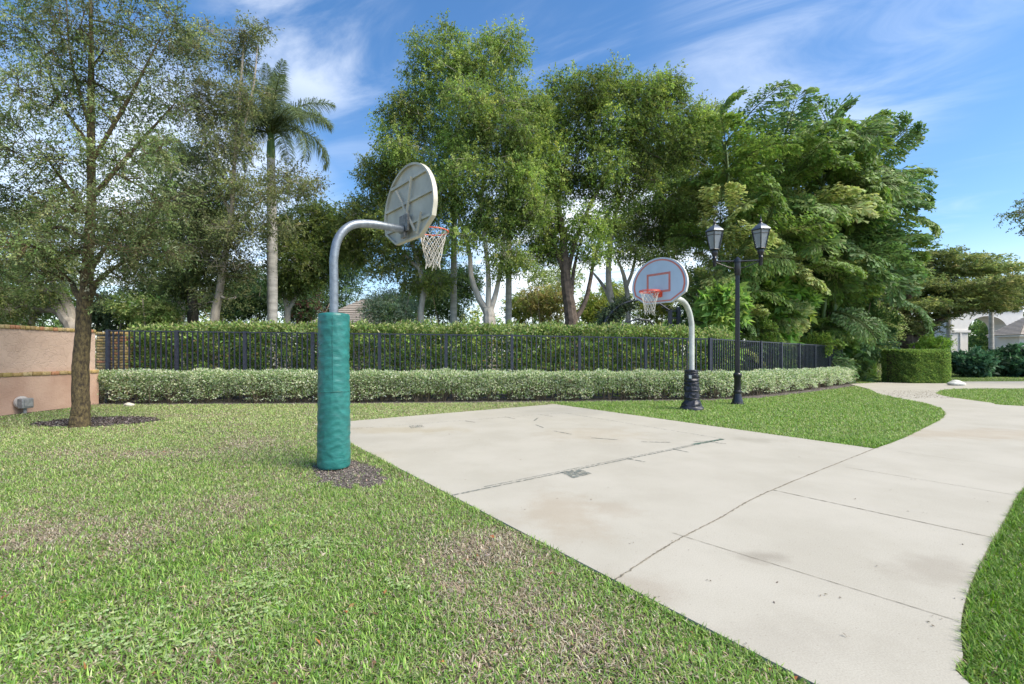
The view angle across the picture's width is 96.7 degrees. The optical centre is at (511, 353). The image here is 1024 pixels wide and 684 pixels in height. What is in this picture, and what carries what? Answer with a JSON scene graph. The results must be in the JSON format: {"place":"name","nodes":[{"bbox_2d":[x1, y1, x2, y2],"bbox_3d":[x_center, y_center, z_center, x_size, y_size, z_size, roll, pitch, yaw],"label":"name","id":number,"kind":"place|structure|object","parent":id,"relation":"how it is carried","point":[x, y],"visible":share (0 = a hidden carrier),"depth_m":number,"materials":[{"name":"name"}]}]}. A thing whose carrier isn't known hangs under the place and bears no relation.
{"place":"outdoors","nodes":[
{"label":"outdoors","id":0,"kind":"place"},
{"bbox_2d":[0,355,1023,683],"bbox_3d":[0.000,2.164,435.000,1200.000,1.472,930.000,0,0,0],"label":"ground","id":1,"kind":"structure","parent":0,"point":[454,641],"depth_m":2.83,"materials":[{"name":"green plant"}]},
{"bbox_2d":[13,396,33,413],"bbox_3d":[-11.682,1.245,10.907,0.213,0.470,0.300,0,0,2],"label":"junction box","id":2,"kind":"object","parent":1,"relation":"on","point":[24,403],"visible":0.96,"depth_m":10.84,"materials":[{"name":"grey plastic"}]},
{"bbox_2d":[0,282,75,327],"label":"background bush","id":3,"kind":"object","parent":1,"relation":"on","point":[52,314],"visible":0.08,"depth_m":23.70,"materials":[{"name":"green plant"}]},
{"bbox_2d":[0,324,98,415],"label":"garden wall","id":4,"kind":"structure","parent":1,"relation":"on","point":[35,362],"depth_m":11.39,"materials":[{"name":"paint"}]},
{"bbox_2d":[0,185,105,328],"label":"gnarled tree","id":5,"kind":"object","parent":1,"relation":"on","point":[63,310],"visible":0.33,"depth_m":14.61,"materials":[{"name":"plant"}]},
{"bbox_2d":[36,316,103,338],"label":"distant tree","id":6,"kind":"object","parent":1,"relation":"on","point":[59,325],"visible":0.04,"depth_m":62.90,"materials":[{"name":"green plant"}]},
{"bbox_2d":[39,417,152,426],"bbox_3d":[-8.645,1.416,9.515,2.297,0.001,1.453,0,0,0],"label":"tree mulch ring","id":7,"kind":"object","parent":1,"relation":"on","point":[96,422],"visible":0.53,"depth_m":9.41,"materials":[{"name":"brown soil"}]},
{"bbox_2d":[30,415,159,426],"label":"mulch chips","id":8,"kind":"object","parent":7,"relation":"on","point":[107,420],"visible":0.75,"depth_m":9.46,"materials":[{"name":"brown wood"}]},
{"bbox_2d":[0,0,219,428],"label":"leaved tree","id":9,"kind":"object","parent":7,"relation":"on","point":[84,294],"visible":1,"depth_m":8.74,"materials":[{"name":"green plant"}]},
{"bbox_2d":[91,289,129,368],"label":"dark shrub","id":10,"kind":"object","parent":1,"relation":"on","point":[101,320],"visible":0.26,"depth_m":16.19,"materials":[{"name":"green plant"}]},
{"bbox_2d":[95,332,133,400],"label":"brick pier","id":11,"kind":"structure","parent":1,"relation":"on","point":[100,351],"depth_m":13.85,"materials":[{"name":"beige brick"}]},
{"bbox_2d":[95,319,141,361],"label":"distant tree","id":12,"kind":"object","parent":1,"relation":"on","point":[111,331],"visible":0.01,"depth_m":55.71,"materials":[{"name":"green plant"}]},
{"bbox_2d":[124,402,134,406],"bbox_3d":[-10.322,1.394,12.251,0.272,0.184,0.206,0,0,0],"label":"rock","id":13,"kind":"object","parent":1,"relation":"on","point":[128,404],"visible":0.69,"depth_m":12.19,"materials":[{"name":"stone"}]},
{"bbox_2d":[97,288,188,393],"bbox_3d":[-12.853,-0.418,16.083,2.798,3.899,2.098,0,0,0],"label":"leafy shrub","id":14,"kind":"object","parent":1,"relation":"on","point":[157,309],"visible":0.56,"depth_m":15.77,"materials":[{"name":"green plant"}]},
{"bbox_2d":[78,119,214,387],"bbox_3d":[-14.011,-4.039,17.905,4.859,11.112,4.035,0,0,32],"label":"pale barked tree","id":15,"kind":"object","parent":1,"relation":"on","point":[178,181],"visible":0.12,"depth_m":17.69,"materials":[{"name":"green plant"}]},
{"bbox_2d":[119,273,210,368],"bbox_3d":[-18.993,-1.626,24.967,4.501,6.397,3.390,0,0,20],"label":"background bush","id":16,"kind":"object","parent":1,"relation":"on","point":[185,319],"visible":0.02,"depth_m":25.00,"materials":[{"name":"green plant"}]},
{"bbox_2d":[144,194,255,391],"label":"brown barked tree","id":17,"kind":"object","parent":1,"relation":"on","point":[174,283],"visible":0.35,"depth_m":16.66,"materials":[{"name":"green plant"}]},
{"bbox_2d":[0,511,414,681],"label":"clover patch","id":18,"kind":"object","parent":1,"relation":"on","point":[96,639],"visible":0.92,"depth_m":2.33,"materials":[{"name":"green plant"}]},
{"bbox_2d":[199,285,240,367],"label":"background bush","id":19,"kind":"object","parent":1,"relation":"on","point":[223,318],"visible":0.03,"depth_m":29.34,"materials":[{"name":"green plant"}]},
{"bbox_2d":[198,259,284,368],"bbox_3d":[-13.836,-1.759,23.586,4.339,6.598,3.754,0,0,0],"label":"evergreen shrub","id":20,"kind":"object","parent":1,"relation":"on","point":[259,300],"visible":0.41,"depth_m":23.32,"materials":[{"name":"green plant"}]},
{"bbox_2d":[155,9,334,395],"bbox_3d":[-9.126,-5.098,15.755,6.384,13.250,3.576,0,0,0],"label":"leaved tree","id":21,"kind":"object","parent":1,"relation":"on","point":[230,189],"visible":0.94,"depth_m":15.34,"materials":[{"name":"green plant"}]},
{"bbox_2d":[191,59,335,384],"bbox_3d":[-9.511,-4.956,17.934,5.243,12.911,5.048,0,0,0],"label":"royal palm","id":22,"kind":"object","parent":1,"relation":"on","point":[278,123],"visible":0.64,"depth_m":17.84,"materials":[{"name":"green plant"}]},
{"bbox_2d":[278,268,328,368],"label":"evergreen shrub","id":23,"kind":"object","parent":1,"relation":"on","point":[300,312],"visible":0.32,"depth_m":27.18,"materials":[{"name":"green plant"}]},
{"bbox_2d":[249,194,368,386],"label":"forked tree","id":24,"kind":"object","parent":1,"relation":"on","point":[300,258],"visible":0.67,"depth_m":19.43,"materials":[{"name":"green plant"}]},
{"bbox_2d":[315,256,375,369],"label":"evergreen shrub","id":25,"kind":"object","parent":1,"relation":"on","point":[350,277],"visible":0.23,"depth_m":31.18,"materials":[{"name":"green plant"}]},
{"bbox_2d":[311,459,387,488],"bbox_3d":[-1.989,1.416,5.521,0.804,0.001,1.667,0,0,-28],"label":"mulch bed","id":26,"kind":"object","parent":1,"relation":"on","point":[351,469],"visible":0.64,"depth_m":5.26,"materials":[{"name":"brown wood"}]},
{"bbox_2d":[307,299,413,379],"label":"pool house","id":27,"kind":"structure","parent":1,"relation":"on","point":[349,309],"depth_m":24.90,"materials":[{"name":"grey tile"}]},
{"bbox_2d":[317,162,448,469],"bbox_3d":[-1.643,-0.463,6.138,1.441,4.326,1.454,0,0,5],"label":"basketball hoop","id":28,"kind":"object","parent":1,"relation":"on","point":[411,207],"visible":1,"depth_m":5.62,"materials":[{"name":"metal"}]},
{"bbox_2d":[353,283,420,386],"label":"round shrub","id":29,"kind":"object","parent":1,"relation":"on","point":[396,307],"visible":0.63,"depth_m":18.81,"materials":[{"name":"green plant"}]},
{"bbox_2d":[327,140,466,384],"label":"slim tree","id":30,"kind":"object","parent":1,"relation":"on","point":[378,183],"visible":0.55,"depth_m":18.74,"materials":[{"name":"green plant"}]},
{"bbox_2d":[391,288,429,358],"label":"background bush","id":31,"kind":"object","parent":1,"relation":"on","point":[410,297],"visible":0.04,"depth_m":30.45,"materials":[{"name":"green plant"}]},
{"bbox_2d":[425,123,465,382],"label":"royal palm","id":32,"kind":"object","parent":1,"relation":"on","point":[453,306],"visible":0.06,"depth_m":19.88,"materials":[{"name":"grey plant"}]},
{"bbox_2d":[406,260,485,378],"bbox_3d":[-3.696,-2.079,25.558,4.790,7.297,4.392,0,0,0],"label":"evergreen shrub","id":33,"kind":"object","parent":1,"relation":"on","point":[436,305],"visible":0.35,"depth_m":25.16,"materials":[{"name":"green plant"}]},
{"bbox_2d":[363,8,564,390],"bbox_3d":[-1.862,-5.877,17.669,7.847,15.023,4.263,0,0,0],"label":"leafy tree","id":34,"kind":"object","parent":1,"relation":"on","point":[481,119],"visible":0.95,"depth_m":17.19,"materials":[{"name":"green plant"}]},
{"bbox_2d":[105,329,842,400],"bbox_3d":[2.966,0.394,16.066,30.411,2.268,4.953,0,0,-18],"label":"metal fence","id":35,"kind":"object","parent":1,"relation":"on","point":[814,355],"visible":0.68,"depth_m":14.05,"materials":[{"name":"metal"}]},
{"bbox_2d":[91,383,858,404],"bbox_3d":[2.892,1.420,16.540,30.884,0.001,7.146,0,0,-18],"label":"hedge bed","id":36,"kind":"object","parent":1,"relation":"on","point":[220,401],"visible":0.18,"depth_m":14.05,"materials":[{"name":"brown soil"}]},
{"bbox_2d":[125,314,740,399],"bbox_3d":[-2.114,0.132,15.005,20.505,2.821,1.971,0,0,-5],"label":"tall hedge","id":37,"kind":"object","parent":36,"relation":"on","point":[605,330],"visible":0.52,"depth_m":14.62,"materials":[{"name":"green plant"}]},
{"bbox_2d":[97,365,857,403],"bbox_3d":[2.859,0.910,15.693,30.760,1.107,5.080,0,0,-18],"label":"hedge","id":38,"kind":"object","parent":36,"relation":"on","point":[783,377],"visible":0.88,"depth_m":13.60,"materials":[{"name":"green plant"}]},
{"bbox_2d":[457,305,516,363],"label":"distant tree","id":39,"kind":"object","parent":1,"relation":"on","point":[481,314],"visible":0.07,"depth_m":64.88,"materials":[{"name":"green plant"}]},
{"bbox_2d":[497,128,513,376],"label":"royal palm","id":40,"kind":"object","parent":1,"relation":"on","point":[508,305],"visible":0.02,"depth_m":20.39,"materials":[{"name":"grey plant"}]},
{"bbox_2d":[0,414,1022,683],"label":"fallen leaves","id":41,"kind":"object","parent":1,"relation":"on","point":[218,660],"visible":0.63,"depth_m":2.37,"materials":[{"name":"brown plant"}]},
{"bbox_2d":[497,290,541,371],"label":"background bush","id":42,"kind":"object","parent":1,"relation":"on","point":[515,312],"visible":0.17,"depth_m":28.44,"materials":[{"name":"green plant"}]},
{"bbox_2d":[514,277,576,370],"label":"background bush","id":43,"kind":"object","parent":1,"relation":"on","point":[550,306],"visible":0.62,"depth_m":26.44,"materials":[{"name":"green plant"}]},
{"bbox_2d":[519,314,586,365],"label":"distant tree","id":44,"kind":"object","parent":1,"relation":"on","point":[551,324],"visible":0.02,"depth_m":56.05,"materials":[{"name":"green plant"}]},
{"bbox_2d":[521,263,587,370],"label":"background bush","id":45,"kind":"object","parent":1,"relation":"on","point":[548,276],"visible":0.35,"depth_m":35.22,"materials":[{"name":"green plant"}]},
{"bbox_2d":[576,290,608,369],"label":"background bush","id":46,"kind":"object","parent":1,"relation":"on","point":[590,310],"visible":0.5,"depth_m":29.48,"materials":[{"name":"green plant"}]},
{"bbox_2d":[315,404,873,580],"bbox_3d":[0.888,1.445,7.825,6.317,0.090,7.784,0,0,-36],"label":"basketball court","id":47,"kind":"object","parent":1,"relation":"on","point":[601,517],"visible":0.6,"depth_m":5.61,"materials":[{"name":"concrete"}]},
{"bbox_2d":[561,469,588,477],"bbox_3d":[0.758,1.394,5.316,0.307,0.001,0.287,0,0,-29],"label":"court marking","id":48,"kind":"object","parent":47,"relation":"on","point":[575,473],"visible":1,"depth_m":5.31,"materials":[{"name":"paint"}]},
{"bbox_2d":[453,439,722,494],"bbox_3d":[1.446,1.395,5.987,5.039,0.001,0.040,0,0,-36],"label":"court marking","id":49,"kind":"object","parent":47,"relation":"on","point":[579,468],"visible":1,"depth_m":5.59,"materials":[{"name":"paint"}]},
{"bbox_2d":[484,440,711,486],"bbox_3d":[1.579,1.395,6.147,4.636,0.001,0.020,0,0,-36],"label":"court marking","id":50,"kind":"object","parent":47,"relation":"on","point":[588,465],"visible":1,"depth_m":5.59,"materials":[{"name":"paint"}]},
{"bbox_2d":[577,295,625,364],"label":"background bush","id":51,"kind":"object","parent":1,"relation":"on","point":[594,322],"visible":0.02,"depth_m":32.73,"materials":[{"name":"green plant"}]},
{"bbox_2d":[593,279,635,369],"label":"background bush","id":52,"kind":"object","parent":1,"relation":"on","point":[616,291],"visible":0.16,"depth_m":35.38,"materials":[{"name":"green plant"}]},
{"bbox_2d":[515,49,723,386],"bbox_3d":[4.123,-5.249,18.566,8.456,13.755,4.002,0,0,0],"label":"dark trunked tree","id":53,"kind":"object","parent":1,"relation":"on","point":[594,102],"visible":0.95,"depth_m":18.13,"materials":[{"name":"green plant"}]},
{"bbox_2d":[591,293,680,386],"bbox_3d":[5.292,-0.605,19.411,3.827,4.066,1.682,0,0,0],"label":"bush","id":54,"kind":"object","parent":1,"relation":"on","point":[611,313],"visible":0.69,"depth_m":19.27,"materials":[{"name":"green plant"}]},
{"bbox_2d":[614,321,662,360],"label":"distant tree","id":55,"kind":"object","parent":1,"relation":"on","point":[642,338],"visible":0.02,"depth_m":59.48,"materials":[{"name":"green plant"}]},
{"bbox_2d":[631,301,681,369],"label":"background bush","id":56,"kind":"object","parent":1,"relation":"on","point":[660,311],"visible":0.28,"depth_m":30.51,"materials":[{"name":"green plant"}]},
{"bbox_2d":[588,94,744,370],"bbox_3d":[7.281,-5.498,22.208,8.075,14.049,4.723,0,0,0],"label":"slender pale tree","id":57,"kind":"object","parent":1,"relation":"on","point":[671,209],"visible":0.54,"depth_m":21.59,"materials":[{"name":"green plant"}]},
{"bbox_2d":[632,257,703,410],"bbox_3d":[3.842,-0.260,10.894,2.431,3.921,1.417,0,0,-41],"label":"basketball hoop","id":58,"kind":"object","parent":1,"relation":"on","point":[660,280],"visible":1,"depth_m":10.64,"materials":[{"name":"white paint"}]},
{"bbox_2d":[674,260,745,368],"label":"background bush","id":59,"kind":"object","parent":1,"relation":"on","point":[695,294],"visible":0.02,"depth_m":24.95,"materials":[{"name":"green plant"}]},
{"bbox_2d":[664,265,770,366],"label":"fishtail palm","id":60,"kind":"object","parent":1,"relation":"on","point":[718,274],"visible":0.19,"depth_m":19.62,"materials":[{"name":"green plant"}]},
{"bbox_2d":[691,277,755,388],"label":"tropical shrub","id":61,"kind":"object","parent":1,"relation":"on","point":[714,304],"visible":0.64,"depth_m":18.02,"materials":[{"name":"green plant"}]},
{"bbox_2d":[654,79,803,379],"bbox_3d":[9.268,-5.020,20.177,5.619,13.006,5.519,0,0,0],"label":"fishtail palm","id":62,"kind":"object","parent":1,"relation":"on","point":[723,157],"visible":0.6,"depth_m":19.09,"materials":[{"name":"green plant"}]},
{"bbox_2d":[664,181,797,334],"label":"fishtail palm","id":63,"kind":"object","parent":1,"relation":"on","point":[776,248],"visible":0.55,"depth_m":18.92,"materials":[{"name":"green plant"}]},
{"bbox_2d":[705,215,770,404],"bbox_3d":[6.314,-1.210,12.740,1.759,5.340,0.522,0,0,8],"label":"street lamp","id":64,"kind":"object","parent":1,"relation":"on","point":[760,231],"visible":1,"depth_m":12.68,"materials":[{"name":"black metal"}]},
{"bbox_2d":[699,300,795,378],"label":"fishtail palm","id":65,"kind":"object","parent":1,"relation":"on","point":[752,330],"visible":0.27,"depth_m":19.71,"materials":[{"name":"green plant"}]},
{"bbox_2d":[686,164,838,338],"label":"fishtail palm","id":66,"kind":"object","parent":1,"relation":"on","point":[759,208],"visible":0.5,"depth_m":19.52,"materials":[{"name":"green plant"}]},
{"bbox_2d":[723,242,831,341],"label":"fishtail palm","id":67,"kind":"object","parent":1,"relation":"on","point":[810,278],"visible":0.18,"depth_m":19.77,"materials":[{"name":"green plant"}]},
{"bbox_2d":[740,273,825,369],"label":"tropical shrub","id":68,"kind":"object","parent":1,"relation":"on","point":[784,286],"visible":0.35,"depth_m":20.23,"materials":[{"name":"green plant"}]},
{"bbox_2d":[716,87,866,275],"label":"fishtail palm","id":69,"kind":"object","parent":1,"relation":"on","point":[828,153],"visible":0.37,"depth_m":20.72,"materials":[{"name":"green plant"}]},
{"bbox_2d":[739,173,884,356],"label":"fishtail palm","id":70,"kind":"object","parent":1,"relation":"on","point":[861,208],"visible":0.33,"depth_m":19.92,"materials":[{"name":"green plant"}]},
{"bbox_2d":[746,245,890,383],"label":"fishtail palm","id":71,"kind":"object","parent":1,"relation":"on","point":[859,299],"visible":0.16,"depth_m":22.46,"materials":[{"name":"green plant"}]},
{"bbox_2d":[789,305,847,367],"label":"fishtail palm","id":72,"kind":"object","parent":1,"relation":"on","point":[827,341],"visible":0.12,"depth_m":21.69,"materials":[{"name":"green plant"}]},
{"bbox_2d":[615,381,1023,683],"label":"footpath","id":73,"kind":"structure","parent":1,"relation":"on","point":[800,626],"depth_m":3.15,"materials":[{"name":"concrete"}]},
{"bbox_2d":[615,448,874,579],"bbox_3d":[2.962,1.396,4.834,6.153,0.001,0.157,0,0,-40],"label":"expansion joint","id":74,"kind":"object","parent":73,"relation":"on","point":[716,519],"visible":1,"depth_m":3.75,"materials":[{"name":"grey concrete"}]},
{"bbox_2d":[675,533,957,620],"bbox_3d":[1.797,1.397,2.970,0.007,0.001,1.600,0,0,-43],"label":"control joint","id":75,"kind":"object","parent":73,"relation":"on","point":[824,579],"visible":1,"depth_m":2.79,"materials":[{"name":"grey concrete"}]},
{"bbox_2d":[776,490,989,536],"bbox_3d":[3.172,1.397,4.077,0.018,0.001,1.559,0,0,-39],"label":"control joint","id":76,"kind":"object","parent":73,"relation":"on","point":[892,515],"visible":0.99,"depth_m":3.89,"materials":[{"name":"grey concrete"}]},
{"bbox_2d":[946,380,965,385],"bbox_3d":[19.822,1.341,20.318,0.601,0.373,0.527,0,0,0],"label":"rock","id":77,"kind":"object","parent":73,"relation":"on","point":[956,382],"visible":0.77,"depth_m":20.17,"materials":[{"name":"stone"}]},
{"bbox_2d":[746,96,912,344],"bbox_3d":[16.279,-5.836,24.123,7.706,14.635,7.579,0,0,0],"label":"fishtail palm","id":78,"kind":"object","parent":1,"relation":"on","point":[868,145],"visible":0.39,"depth_m":21.82,"materials":[{"name":"green plant"}]},
{"bbox_2d":[794,191,893,381],"bbox_3d":[17.466,-3.621,24.638,5.777,11.007,5.311,0,0,0],"label":"tropical shrub","id":79,"kind":"object","parent":1,"relation":"on","point":[849,350],"visible":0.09,"depth_m":23.45,"materials":[{"name":"green plant"}]},
{"bbox_2d":[795,204,916,356],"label":"fishtail palm","id":80,"kind":"object","parent":1,"relation":"on","point":[874,262],"visible":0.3,"depth_m":21.83,"materials":[{"name":"green plant"}]},
{"bbox_2d":[844,349,877,379],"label":"box hedge","id":81,"kind":"object","parent":1,"relation":"on","point":[874,373],"visible":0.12,"depth_m":25.29,"materials":[{"name":"green plant"}]},
{"bbox_2d":[789,158,936,366],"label":"fishtail palm","id":82,"kind":"object","parent":1,"relation":"on","point":[885,209],"visible":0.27,"depth_m":21.93,"materials":[{"name":"green plant"}]},
{"bbox_2d":[839,295,886,378],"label":"tropical shrub","id":83,"kind":"object","parent":1,"relation":"on","point":[870,305],"visible":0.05,"depth_m":25.21,"materials":[{"name":"green plant"}]},
{"bbox_2d":[825,300,903,364],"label":"fishtail palm","id":84,"kind":"object","parent":1,"relation":"on","point":[894,330],"visible":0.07,"depth_m":24.78,"materials":[{"name":"green plant"}]},
{"bbox_2d":[811,92,938,222],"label":"fishtail palm","id":85,"kind":"object","parent":1,"relation":"on","point":[913,135],"visible":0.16,"depth_m":23.51,"materials":[{"name":"green plant"}]},
{"bbox_2d":[821,219,943,331],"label":"fishtail palm","id":86,"kind":"object","parent":1,"relation":"on","point":[893,295],"visible":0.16,"depth_m":22.88,"materials":[{"name":"green plant"}]},
{"bbox_2d":[866,300,911,377],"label":"pale leafy bush","id":87,"kind":"object","parent":1,"relation":"on","point":[898,333],"visible":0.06,"depth_m":26.24,"materials":[{"name":"green plant"}]},
{"bbox_2d":[853,174,943,266],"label":"fishtail palm","id":88,"kind":"object","parent":1,"relation":"on","point":[935,228],"visible":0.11,"depth_m":23.70,"materials":[{"name":"green plant"}]},
{"bbox_2d":[880,348,951,382],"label":"box hedge","id":89,"kind":"object","parent":1,"relation":"on","point":[910,365],"visible":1,"depth_m":21.86,"materials":[{"name":"green plant"}]},
{"bbox_2d":[907,334,957,351],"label":"fern bush","id":90,"kind":"object","parent":1,"relation":"on","point":[931,342],"visible":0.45,"depth_m":29.50,"materials":[{"name":"green plant"}]},
{"bbox_2d":[889,324,982,347],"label":"distant tree","id":91,"kind":"object","parent":1,"relation":"on","point":[929,333],"visible":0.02,"depth_m":56.24,"materials":[{"name":"green plant"}]},
{"bbox_2d":[946,319,950,349],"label":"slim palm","id":92,"kind":"object","parent":1,"relation":"on","point":[948,331],"visible":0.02,"depth_m":35.89,"materials":[{"name":"grey plant"}]},
{"bbox_2d":[877,244,1023,348],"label":"spreading tree","id":93,"kind":"object","parent":1,"relation":"on","point":[947,290],"visible":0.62,"depth_m":30.47,"materials":[{"name":"green plant"}]},
{"bbox_2d":[951,344,1004,377],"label":"broadleaf shrub","id":94,"kind":"object","parent":1,"relation":"on","point":[976,361],"visible":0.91,"depth_m":27.34,"materials":[{"name":"green plant"}]},
{"bbox_2d":[968,319,987,350],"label":"courtyard tree","id":95,"kind":"object","parent":1,"relation":"on","point":[979,338],"visible":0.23,"depth_m":46.44,"materials":[{"name":"green plant"}]},
{"bbox_2d":[935,306,1023,352],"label":"white arcade","id":96,"kind":"object","parent":1,"relation":"on","point":[962,331],"visible":0.38,"depth_m":40.00},
{"bbox_2d":[974,278,993,348],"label":"slim palm","id":97,"kind":"object","parent":1,"relation":"on","point":[991,331],"visible":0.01,"depth_m":35.89,"materials":[{"name":"grey plant"}]},
{"bbox_2d":[982,342,1023,376],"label":"broadleaf shrub","id":98,"kind":"object","parent":1,"relation":"on","point":[1006,355],"visible":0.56,"depth_m":27.97,"materials":[{"name":"green plant"}]},
{"bbox_2d":[986,318,1023,348],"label":"grey roofed house","id":99,"kind":"structure","parent":1,"relation":"on","point":[1012,333],"depth_m":37.22,"materials":[{"name":"tile"}]},
{"bbox_2d":[993,193,1023,235],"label":"overhanging branch tree","id":100,"kind":"object","parent":1,"relation":"on","point":[1019,213],"visible":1,"depth_m":21.98,"materials":[{"name":"green plant"}]},
{"bbox_2d":[1010,342,1023,376],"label":"broadleaf shrub","id":101,"kind":"object","parent":1,"relation":"on","point":[1018,361],"visible":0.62,"depth_m":27.52,"materials":[{"name":"green plant"}]},
{"bbox_2d":[0,0,1023,354],"label":"sky","id":102,"kind":"structure","parent":0,"point":[955,65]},
{"bbox_2d":[479,390,987,642],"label":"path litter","id":103,"kind":"object","parent":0,"point":[855,498],"visible":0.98,"depth_m":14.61,"materials":[{"name":"brown plant"}]}
]}

